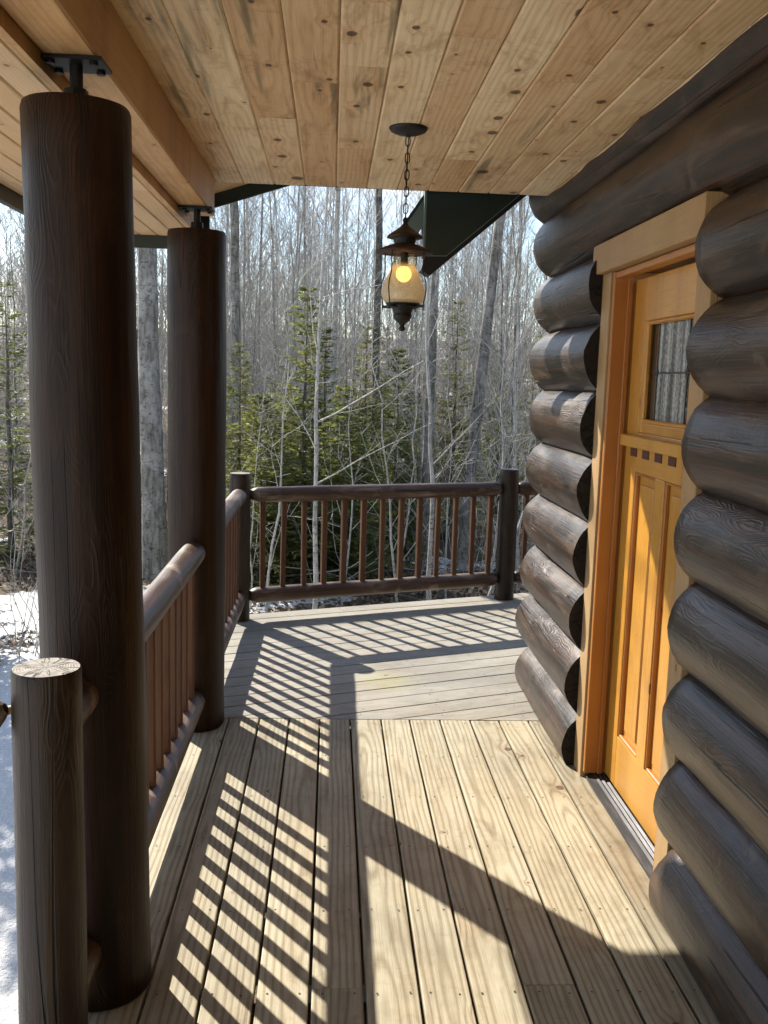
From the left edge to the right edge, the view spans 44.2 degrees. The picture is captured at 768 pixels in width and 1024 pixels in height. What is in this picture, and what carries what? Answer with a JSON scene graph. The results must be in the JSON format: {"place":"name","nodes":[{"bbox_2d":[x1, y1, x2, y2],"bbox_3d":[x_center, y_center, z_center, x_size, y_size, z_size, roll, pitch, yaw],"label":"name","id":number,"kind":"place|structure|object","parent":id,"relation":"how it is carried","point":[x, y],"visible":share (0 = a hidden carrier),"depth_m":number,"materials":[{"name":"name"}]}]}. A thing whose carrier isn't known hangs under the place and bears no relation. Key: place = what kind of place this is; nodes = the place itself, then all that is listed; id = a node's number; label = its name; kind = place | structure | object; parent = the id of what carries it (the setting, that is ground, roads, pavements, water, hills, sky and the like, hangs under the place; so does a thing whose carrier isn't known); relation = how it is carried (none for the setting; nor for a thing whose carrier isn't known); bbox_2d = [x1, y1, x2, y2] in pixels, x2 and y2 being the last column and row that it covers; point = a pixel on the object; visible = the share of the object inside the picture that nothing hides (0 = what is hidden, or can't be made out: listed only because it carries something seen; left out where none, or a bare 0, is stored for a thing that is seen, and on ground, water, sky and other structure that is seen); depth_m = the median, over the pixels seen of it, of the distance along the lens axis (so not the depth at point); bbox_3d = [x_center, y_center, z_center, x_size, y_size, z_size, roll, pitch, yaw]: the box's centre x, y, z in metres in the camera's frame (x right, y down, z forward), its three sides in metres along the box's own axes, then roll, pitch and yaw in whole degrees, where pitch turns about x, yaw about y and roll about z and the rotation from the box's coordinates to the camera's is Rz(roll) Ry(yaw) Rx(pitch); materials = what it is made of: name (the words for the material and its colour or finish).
{"place":"outdoors","nodes":[
{"label":"outdoors","id":0,"kind":"place"},
{"bbox_2d":[0,327,540,1023],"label":"ground","id":1,"kind":"structure","parent":0,"point":[8,951],"depth_m":9.61,"materials":[{"name":"snow"}]},
{"bbox_2d":[0,213,28,433],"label":"bare sapling","id":2,"kind":"object","parent":1,"relation":"on","point":[21,345],"visible":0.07,"depth_m":30.66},
{"bbox_2d":[0,330,29,457],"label":"fir tree","id":3,"kind":"object","parent":1,"relation":"on","point":[3,435],"visible":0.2,"depth_m":24.29,"materials":[{"name":"green plant"}]},
{"bbox_2d":[0,209,30,494],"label":"bare sapling","id":4,"kind":"object","parent":1,"relation":"on","point":[15,394],"visible":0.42,"depth_m":18.16,"materials":[{"name":"grey plant"}]},
{"bbox_2d":[0,221,33,575],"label":"bare sapling","id":5,"kind":"object","parent":1,"relation":"on","point":[22,536],"visible":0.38,"depth_m":12.04,"materials":[{"name":"grey plant"}]},
{"bbox_2d":[0,280,34,566],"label":"fir tree","id":6,"kind":"object","parent":1,"relation":"on","point":[11,479],"visible":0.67,"depth_m":13.19,"materials":[{"name":"green plant"}]},
{"bbox_2d":[0,570,39,657],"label":"bare shrub","id":7,"kind":"object","parent":1,"relation":"on","point":[33,631],"visible":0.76,"depth_m":8.63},
{"bbox_2d":[135,249,167,436],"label":"bare sapling","id":8,"kind":"object","parent":1,"relation":"on","point":[161,322],"visible":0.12,"depth_m":25.22,"materials":[{"name":"grey plant"}]},
{"bbox_2d":[138,248,167,582],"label":"bare tree","id":9,"kind":"object","parent":1,"relation":"on","point":[154,545],"visible":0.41,"depth_m":11.71,"materials":[{"name":"plant"}]},
{"bbox_2d":[230,201,240,470],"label":"bare tree","id":10,"kind":"object","parent":1,"relation":"on","point":[234,260],"visible":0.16,"depth_m":14.97,"materials":[{"name":"plant"}]},
{"bbox_2d":[214,197,285,450],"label":"bare sapling","id":11,"kind":"object","parent":1,"relation":"on","point":[241,298],"visible":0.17,"depth_m":18.34,"materials":[{"name":"grey plant"}]},
{"bbox_2d":[226,348,275,607],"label":"bare sapling","id":12,"kind":"object","parent":1,"relation":"on","point":[251,566],"visible":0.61,"depth_m":10.57,"materials":[{"name":"grey plant"}]},
{"bbox_2d":[226,246,283,462],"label":"fir tree","id":13,"kind":"object","parent":1,"relation":"on","point":[253,261],"visible":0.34,"depth_m":16.40,"materials":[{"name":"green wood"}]},
{"bbox_2d":[227,255,288,506],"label":"bare sapling","id":14,"kind":"object","parent":1,"relation":"on","point":[264,349],"visible":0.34,"depth_m":15.32,"materials":[{"name":"grey plant"}]},
{"bbox_2d":[226,342,293,560],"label":"fir tree","id":15,"kind":"object","parent":1,"relation":"on","point":[234,445],"visible":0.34,"depth_m":13.01,"materials":[{"name":"green plant"}]},
{"bbox_2d":[210,192,311,451],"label":"bare sapling","id":16,"kind":"object","parent":1,"relation":"on","point":[252,289],"visible":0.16,"depth_m":18.29,"materials":[{"name":"grey plant"}]},
{"bbox_2d":[229,236,293,446],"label":"bare sapling","id":17,"kind":"object","parent":1,"relation":"on","point":[261,316],"visible":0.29,"depth_m":17.44,"materials":[{"name":"grey plant"}]},
{"bbox_2d":[226,199,301,479],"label":"bare sapling","id":18,"kind":"object","parent":1,"relation":"on","point":[255,311],"visible":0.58,"depth_m":14.90,"materials":[{"name":"grey plant"}]},
{"bbox_2d":[0,463,531,662],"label":"leaf litter","id":19,"kind":"object","parent":1,"relation":"on","point":[279,608],"visible":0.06,"depth_m":11.72,"materials":[{"name":"brown plant"}]},
{"bbox_2d":[0,389,534,600],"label":"undergrowth","id":20,"kind":"object","parent":1,"relation":"on","point":[290,575],"visible":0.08,"depth_m":12.34,"materials":[{"name":"brown plant"}]},
{"bbox_2d":[230,189,304,472],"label":"bare sapling","id":21,"kind":"object","parent":1,"relation":"on","point":[273,264],"visible":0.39,"depth_m":15.55,"materials":[{"name":"plant"}]},
{"bbox_2d":[0,186,547,413],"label":"woods","id":22,"kind":"object","parent":1,"relation":"on","point":[159,301],"visible":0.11,"depth_m":46.85,"materials":[{"name":"plant"}]},
{"bbox_2d":[211,192,341,462],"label":"bare sapling","id":23,"kind":"object","parent":1,"relation":"on","point":[243,280],"visible":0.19,"depth_m":17.37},
{"bbox_2d":[226,392,338,587],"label":"fir tree","id":24,"kind":"object","parent":1,"relation":"on","point":[271,513],"visible":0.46,"depth_m":11.93,"materials":[{"name":"green plant"}]},
{"bbox_2d":[227,280,338,612],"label":"bare tree","id":25,"kind":"object","parent":1,"relation":"on","point":[271,550],"visible":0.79,"depth_m":10.06,"materials":[{"name":"grey plant"}]},
{"bbox_2d":[226,186,345,435],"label":"bare sapling","id":26,"kind":"object","parent":1,"relation":"on","point":[289,252],"visible":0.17,"depth_m":20.04,"materials":[{"name":"grey plant"}]},
{"bbox_2d":[253,419,327,573],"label":"fir tree","id":27,"kind":"object","parent":1,"relation":"on","point":[277,439],"visible":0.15,"depth_m":12.56,"materials":[{"name":"green plant"}]},
{"bbox_2d":[226,186,369,435],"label":"bare sapling","id":28,"kind":"object","parent":1,"relation":"on","point":[300,241],"visible":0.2,"depth_m":20.22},
{"bbox_2d":[242,186,358,345],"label":"bare tree","id":29,"kind":"object","parent":1,"relation":"on","point":[304,246],"visible":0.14,"depth_m":24.00,"materials":[{"name":"plant"}]},
{"bbox_2d":[257,185,351,470],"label":"bare sapling","id":30,"kind":"object","parent":1,"relation":"on","point":[284,209],"visible":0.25,"depth_m":16.27,"materials":[{"name":"plant"}]},
{"bbox_2d":[262,186,348,470],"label":"bare sapling","id":31,"kind":"object","parent":1,"relation":"on","point":[312,228],"visible":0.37,"depth_m":15.14,"materials":[{"name":"grey plant"}]},
{"bbox_2d":[226,186,390,486],"bbox_3d":[-1.275,-3.403,13.789,2.954,8.596,2.396,0,8,-11],"label":"bare sapling","id":32,"kind":"object","parent":1,"relation":"on","point":[293,283],"visible":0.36,"depth_m":13.68,"materials":[{"name":"plant"}]},
{"bbox_2d":[274,235,350,530],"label":"bare sapling","id":33,"kind":"object","parent":1,"relation":"on","point":[320,341],"visible":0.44,"depth_m":13.72,"materials":[{"name":"grey plant"}]},
{"bbox_2d":[265,186,366,461],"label":"bare sapling","id":34,"kind":"object","parent":1,"relation":"on","point":[319,271],"visible":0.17,"depth_m":20.33,"materials":[{"name":"grey plant"}]},
{"bbox_2d":[241,286,392,570],"bbox_3d":[-1.033,-1.111,13.143,2.391,4.027,2.629,6,9,28],"label":"fir tree","id":35,"kind":"object","parent":1,"relation":"on","point":[303,406],"visible":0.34,"depth_m":12.99,"materials":[{"name":"green plant"}]},
{"bbox_2d":[261,186,384,483],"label":"bare sapling","id":36,"kind":"object","parent":1,"relation":"on","point":[328,255],"visible":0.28,"depth_m":17.80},
{"bbox_2d":[293,328,368,560],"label":"fir tree","id":37,"kind":"object","parent":1,"relation":"on","point":[324,376],"visible":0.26,"depth_m":13.21,"materials":[{"name":"green plant"}]},
{"bbox_2d":[328,187,340,449],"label":"bare tree","id":38,"kind":"object","parent":1,"relation":"on","point":[336,230],"visible":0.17,"depth_m":14.69,"materials":[{"name":"grey plant"}]},
{"bbox_2d":[254,186,434,608],"bbox_3d":[-0.269,-1.886,9.675,1.916,6.819,2.214,-1,8,-19],"label":"bare tree","id":39,"kind":"object","parent":1,"relation":"on","point":[315,540],"visible":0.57,"depth_m":9.50,"materials":[{"name":"grey plant"}]},
{"bbox_2d":[287,188,403,443],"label":"bare sapling","id":40,"kind":"object","parent":1,"relation":"on","point":[360,281],"visible":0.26,"depth_m":21.12,"materials":[{"name":"grey plant"}]},
{"bbox_2d":[280,187,411,529],"bbox_3d":[-0.560,-2.918,14.149,1.854,7.599,2.388,-1,9,-20],"label":"bare sapling","id":41,"kind":"object","parent":1,"relation":"on","point":[339,330],"visible":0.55,"depth_m":14.36,"materials":[{"name":"grey plant"}]},
{"bbox_2d":[265,384,427,600],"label":"fir tree","id":42,"kind":"object","parent":1,"relation":"on","point":[342,476],"visible":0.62,"depth_m":11.98,"materials":[{"name":"green plant"}]},
{"bbox_2d":[280,188,417,521],"bbox_3d":[-0.606,-3.811,16.727,2.381,8.540,2.935,-3,9,-29],"label":"bare sapling","id":43,"kind":"object","parent":1,"relation":"on","point":[357,255],"visible":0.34,"depth_m":16.71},
{"bbox_2d":[322,190,389,409],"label":"bare sapling","id":44,"kind":"object","parent":1,"relation":"on","point":[362,274],"visible":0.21,"depth_m":29.41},
{"bbox_2d":[311,188,404,439],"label":"bare sapling","id":45,"kind":"object","parent":1,"relation":"on","point":[350,295],"visible":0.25,"depth_m":22.50,"materials":[{"name":"grey plant"}]},
{"bbox_2d":[335,353,389,519],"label":"fir tree","id":46,"kind":"object","parent":1,"relation":"on","point":[354,392],"visible":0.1,"depth_m":16.36,"materials":[{"name":"green plant"}]},
{"bbox_2d":[329,405,397,569],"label":"fir tree","id":47,"kind":"object","parent":1,"relation":"on","point":[364,472],"visible":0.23,"depth_m":12.82,"materials":[{"name":"green plant"}]},
{"bbox_2d":[319,325,413,550],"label":"fir tree","id":48,"kind":"object","parent":1,"relation":"on","point":[367,387],"visible":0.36,"depth_m":13.70,"materials":[{"name":"green plant"}]},
{"bbox_2d":[304,295,432,604],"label":"bare sapling","id":49,"kind":"object","parent":1,"relation":"on","point":[351,476],"visible":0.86,"depth_m":10.75,"materials":[{"name":"grey plant"}]},
{"bbox_2d":[338,188,398,395],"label":"bare sapling","id":50,"kind":"object","parent":1,"relation":"on","point":[367,272],"visible":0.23,"depth_m":26.37,"materials":[{"name":"grey plant"}]},
{"bbox_2d":[370,189,382,468],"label":"bare tree","id":51,"kind":"object","parent":1,"relation":"on","point":[378,259],"visible":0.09,"depth_m":16.56,"materials":[{"name":"grey plant"}]},
{"bbox_2d":[349,255,414,483],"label":"bare sapling","id":52,"kind":"object","parent":1,"relation":"on","point":[393,343],"visible":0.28,"depth_m":20.75,"materials":[{"name":"grey plant"}]},
{"bbox_2d":[360,375,405,527],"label":"fir tree","id":53,"kind":"object","parent":1,"relation":"on","point":[384,420],"visible":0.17,"depth_m":16.44,"materials":[{"name":"green plant"}]},
{"bbox_2d":[342,190,425,454],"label":"bare sapling","id":54,"kind":"object","parent":1,"relation":"on","point":[400,222],"visible":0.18,"depth_m":26.19,"materials":[{"name":"grey plant"}]},
{"bbox_2d":[345,280,425,602],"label":"bare tree","id":55,"kind":"object","parent":1,"relation":"on","point":[393,564],"visible":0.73,"depth_m":10.33,"materials":[{"name":"grey plant"}]},
{"bbox_2d":[353,348,448,553],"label":"fir tree","id":56,"kind":"object","parent":1,"relation":"on","point":[402,453],"visible":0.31,"depth_m":14.44,"materials":[{"name":"green plant"}]},
{"bbox_2d":[355,190,459,472],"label":"bare sapling","id":57,"kind":"object","parent":1,"relation":"on","point":[410,349],"visible":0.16,"depth_m":18.42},
{"bbox_2d":[385,453,434,569],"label":"fir tree","id":58,"kind":"object","parent":1,"relation":"on","point":[412,525],"visible":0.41,"depth_m":13.46,"materials":[{"name":"green plant"}]},
{"bbox_2d":[369,191,462,447],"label":"bare sapling","id":59,"kind":"object","parent":1,"relation":"on","point":[421,336],"visible":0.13,"depth_m":20.92,"materials":[{"name":"grey plant"}]},
{"bbox_2d":[359,288,476,595],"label":"bare sapling","id":60,"kind":"object","parent":1,"relation":"on","point":[407,524],"visible":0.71,"depth_m":11.31,"materials":[{"name":"grey plant"}]},
{"bbox_2d":[376,243,470,528],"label":"bare sapling","id":61,"kind":"object","parent":1,"relation":"on","point":[422,415],"visible":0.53,"depth_m":14.05,"materials":[{"name":"grey plant"}]},
{"bbox_2d":[392,282,462,482],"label":"bare sapling","id":62,"kind":"object","parent":1,"relation":"on","point":[424,389],"visible":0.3,"depth_m":15.21,"materials":[{"name":"grey plant"}]},
{"bbox_2d":[390,240,467,524],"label":"bare sapling","id":63,"kind":"object","parent":1,"relation":"on","point":[434,439],"visible":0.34,"depth_m":15.39,"materials":[{"name":"grey plant"}]},
{"bbox_2d":[421,269,438,564],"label":"bare tree","id":64,"kind":"object","parent":1,"relation":"on","point":[432,344],"visible":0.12,"depth_m":13.41,"materials":[{"name":"plant"}]},
{"bbox_2d":[359,267,512,599],"bbox_3d":[0.546,-1.279,10.168,1.672,5.532,0.987,-1,8,-17],"label":"bare tree","id":65,"kind":"object","parent":1,"relation":"on","point":[430,546],"visible":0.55,"depth_m":10.06,"materials":[{"name":"grey plant"}]},
{"bbox_2d":[360,287,525,598],"bbox_3d":[0.715,-0.639,11.196,1.684,4.035,1.453,7,10,35],"label":"bare sapling","id":66,"kind":"object","parent":1,"relation":"on","point":[447,528],"visible":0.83,"depth_m":11.04,"materials":[{"name":"grey plant"}]},
{"bbox_2d":[405,238,481,468],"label":"bare sapling","id":67,"kind":"object","parent":1,"relation":"on","point":[447,320],"visible":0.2,"depth_m":22.71,"materials":[{"name":"grey plant"}]},
{"bbox_2d":[389,250,500,458],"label":"bare sapling","id":68,"kind":"object","parent":1,"relation":"on","point":[450,321],"visible":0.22,"depth_m":19.60,"materials":[{"name":"plant"}]},
{"bbox_2d":[401,299,497,539],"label":"fir tree","id":69,"kind":"object","parent":1,"relation":"on","point":[454,432],"visible":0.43,"depth_m":15.46,"materials":[{"name":"green plant"}]},
{"bbox_2d":[409,212,515,470],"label":"bare sapling","id":70,"kind":"object","parent":1,"relation":"on","point":[467,321],"visible":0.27,"depth_m":19.53,"materials":[{"name":"grey plant"}]},
{"bbox_2d":[421,242,512,505],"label":"bare sapling","id":71,"kind":"object","parent":1,"relation":"on","point":[468,288],"visible":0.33,"depth_m":16.03,"materials":[{"name":"grey plant"}]},
{"bbox_2d":[437,227,520,499],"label":"bare sapling","id":72,"kind":"object","parent":1,"relation":"on","point":[473,324],"visible":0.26,"depth_m":18.65,"materials":[{"name":"grey plant"}]},
{"bbox_2d":[456,213,505,572],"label":"bare tree","id":73,"kind":"object","parent":1,"relation":"on","point":[485,335],"visible":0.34,"depth_m":12.95,"materials":[{"name":"plant"}]},
{"bbox_2d":[435,195,533,497],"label":"bare sapling","id":74,"kind":"object","parent":1,"relation":"on","point":[507,266],"visible":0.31,"depth_m":15.54,"materials":[{"name":"plant"}]},
{"bbox_2d":[449,343,523,481],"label":"fir tree","id":75,"kind":"object","parent":1,"relation":"on","point":[487,411],"visible":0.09,"depth_m":20.99,"materials":[{"name":"green plant"}]},
{"bbox_2d":[432,195,549,569],"bbox_3d":[1.650,-2.778,12.618,2.085,7.796,2.066,4,8,15],"label":"bare sapling","id":76,"kind":"object","parent":1,"relation":"on","point":[516,397],"visible":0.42,"depth_m":12.80,"materials":[{"name":"grey plant"}]},
{"bbox_2d":[437,196,546,509],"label":"bare sapling","id":77,"kind":"object","parent":1,"relation":"on","point":[500,352],"visible":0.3,"depth_m":13.91,"materials":[{"name":"plant"}]},
{"bbox_2d":[439,243,544,592],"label":"bare sapling","id":78,"kind":"object","parent":1,"relation":"on","point":[495,539],"visible":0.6,"depth_m":10.28,"materials":[{"name":"grey plant"}]},
{"bbox_2d":[448,209,540,474],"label":"bare sapling","id":79,"kind":"object","parent":1,"relation":"on","point":[505,276],"visible":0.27,"depth_m":20.43,"materials":[{"name":"grey plant"}]},
{"bbox_2d":[462,224,534,498],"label":"bare sapling","id":80,"kind":"object","parent":1,"relation":"on","point":[505,429],"visible":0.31,"depth_m":16.30,"materials":[{"name":"grey plant"}]},
{"bbox_2d":[476,368,523,520],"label":"fir tree","id":81,"kind":"object","parent":1,"relation":"on","point":[491,467],"visible":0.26,"depth_m":17.62,"materials":[{"name":"green plant"}]},
{"bbox_2d":[459,196,548,466],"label":"bare sapling","id":82,"kind":"object","parent":1,"relation":"on","point":[511,310],"visible":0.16,"depth_m":20.29,"materials":[{"name":"plant"}]},
{"bbox_2d":[475,198,544,459],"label":"bare sapling","id":83,"kind":"object","parent":1,"relation":"on","point":[513,331],"visible":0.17,"depth_m":20.45,"materials":[{"name":"grey plant"}]},
{"bbox_2d":[504,196,528,467],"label":"bare tree","id":84,"kind":"object","parent":1,"relation":"on","point":[514,350],"visible":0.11,"depth_m":15.83,"materials":[{"name":"plant"}]},
{"bbox_2d":[492,334,543,517],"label":"fir tree","id":85,"kind":"object","parent":1,"relation":"on","point":[529,436],"visible":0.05,"depth_m":18.09,"materials":[{"name":"green plant"}]},
{"bbox_2d":[0,186,548,341],"label":"sky","id":86,"kind":"structure","parent":0,"point":[393,204],"materials":[{"name":"white"}]},
{"bbox_2d":[515,14,767,1023],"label":"log house","id":87,"kind":"structure","parent":0,"point":[641,666],"depth_m":3.08,"materials":[{"name":"brown wood"}]},
{"bbox_2d":[0,0,767,248],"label":"porch roof","id":88,"kind":"structure","parent":87,"relation":"attached to","point":[224,102],"depth_m":2.84,"materials":[{"name":"brown wood"}]},
{"bbox_2d":[376,123,432,330],"bbox_3d":[0.077,-1.031,3.469,0.212,0.724,0.212,1,8,-3],"label":"hanging lantern","id":89,"kind":"object","parent":88,"relation":"hanging from","point":[403,290],"visible":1,"depth_m":3.44,"materials":[{"name":"black metal"}]},
{"bbox_2d":[408,191,526,277],"bbox_3d":[0.491,-1.527,5.020,0.781,0.563,0.170,1,8,-3],"label":"roof return","id":90,"kind":"object","parent":88,"relation":"attached to","point":[451,224],"visible":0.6,"depth_m":4.94,"materials":[{"name":"black metal"}]},
{"bbox_2d":[88,593,720,1023],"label":"porch floor","id":91,"kind":"structure","parent":87,"relation":"attached to","point":[442,795],"depth_m":3.32,"materials":[{"name":"brown wood"}]},
{"bbox_2d":[10,658,87,1023],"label":"railing post","id":92,"kind":"object","parent":91,"relation":"on","point":[48,782],"visible":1,"depth_m":2.08,"materials":[{"name":"wood"}]},
{"bbox_2d":[82,677,101,991],"bbox_3d":[-0.764,0.807,2.294,0.108,0.799,0.192,1,8,-3],"label":"railing","id":93,"kind":"object","parent":92,"relation":"attached to","point":[90,693],"visible":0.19,"depth_m":2.32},
{"bbox_2d":[19,53,151,1011],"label":"log column","id":94,"kind":"structure","parent":91,"relation":"on","point":[76,156],"depth_m":2.28,"materials":[{"name":"brown wood"}]},
{"bbox_2d":[143,541,205,845],"bbox_3d":[-0.819,0.641,3.468,0.109,0.800,1.726,1,8,-3],"label":"railing","id":95,"kind":"object","parent":94,"relation":"attached to","point":[175,700],"visible":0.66,"depth_m":3.55,"materials":[{"name":"wood"}]},
{"bbox_2d":[167,205,225,732],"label":"log column","id":96,"kind":"structure","parent":91,"relation":"on","point":[196,338],"depth_m":4.20,"materials":[{"name":"brown wood"}]},
{"bbox_2d":[229,472,250,621],"bbox_3d":[-0.973,0.310,6.364,0.144,1.150,0.145,1,8,-3],"label":"railing post","id":97,"kind":"object","parent":91,"relation":"on","point":[240,480],"visible":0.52,"depth_m":6.29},
{"bbox_2d":[225,489,246,650],"bbox_3d":[-0.923,0.362,5.421,0.115,0.801,1.785,1,8,-3],"label":"railing","id":98,"kind":"object","parent":97,"relation":"attached to","point":[235,600],"visible":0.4,"depth_m":5.74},
{"bbox_2d":[250,482,502,602],"bbox_3d":[-0.016,0.197,6.784,1.996,0.800,0.112,-2,9,-24],"label":"railing","id":99,"kind":"object","parent":97,"relation":"attached to","point":[323,588],"visible":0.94,"depth_m":6.73,"materials":[{"name":"wood"}]},
{"bbox_2d":[494,468,519,600],"bbox_3d":[0.937,0.245,7.229,0.149,1.150,0.150,1,8,-3],"label":"railing post","id":100,"kind":"object","parent":91,"relation":"on","point":[506,536],"visible":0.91,"depth_m":7.16,"materials":[{"name":"wood"}]},
{"bbox_2d":[514,481,538,583],"bbox_3d":[1.895,0.133,7.650,1.996,0.801,0.112,-2,9,-24],"label":"railing","id":101,"kind":"object","parent":100,"relation":"attached to","point":[526,489],"visible":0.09,"depth_m":7.26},
{"bbox_2d":[605,262,697,843],"bbox_3d":[0.995,0.154,3.419,0.094,2.016,0.824,1,8,-3],"label":"door","id":102,"kind":"structure","parent":87,"relation":"in","point":[665,301],"depth_m":3.49,"materials":[{"name":"brown wood"}]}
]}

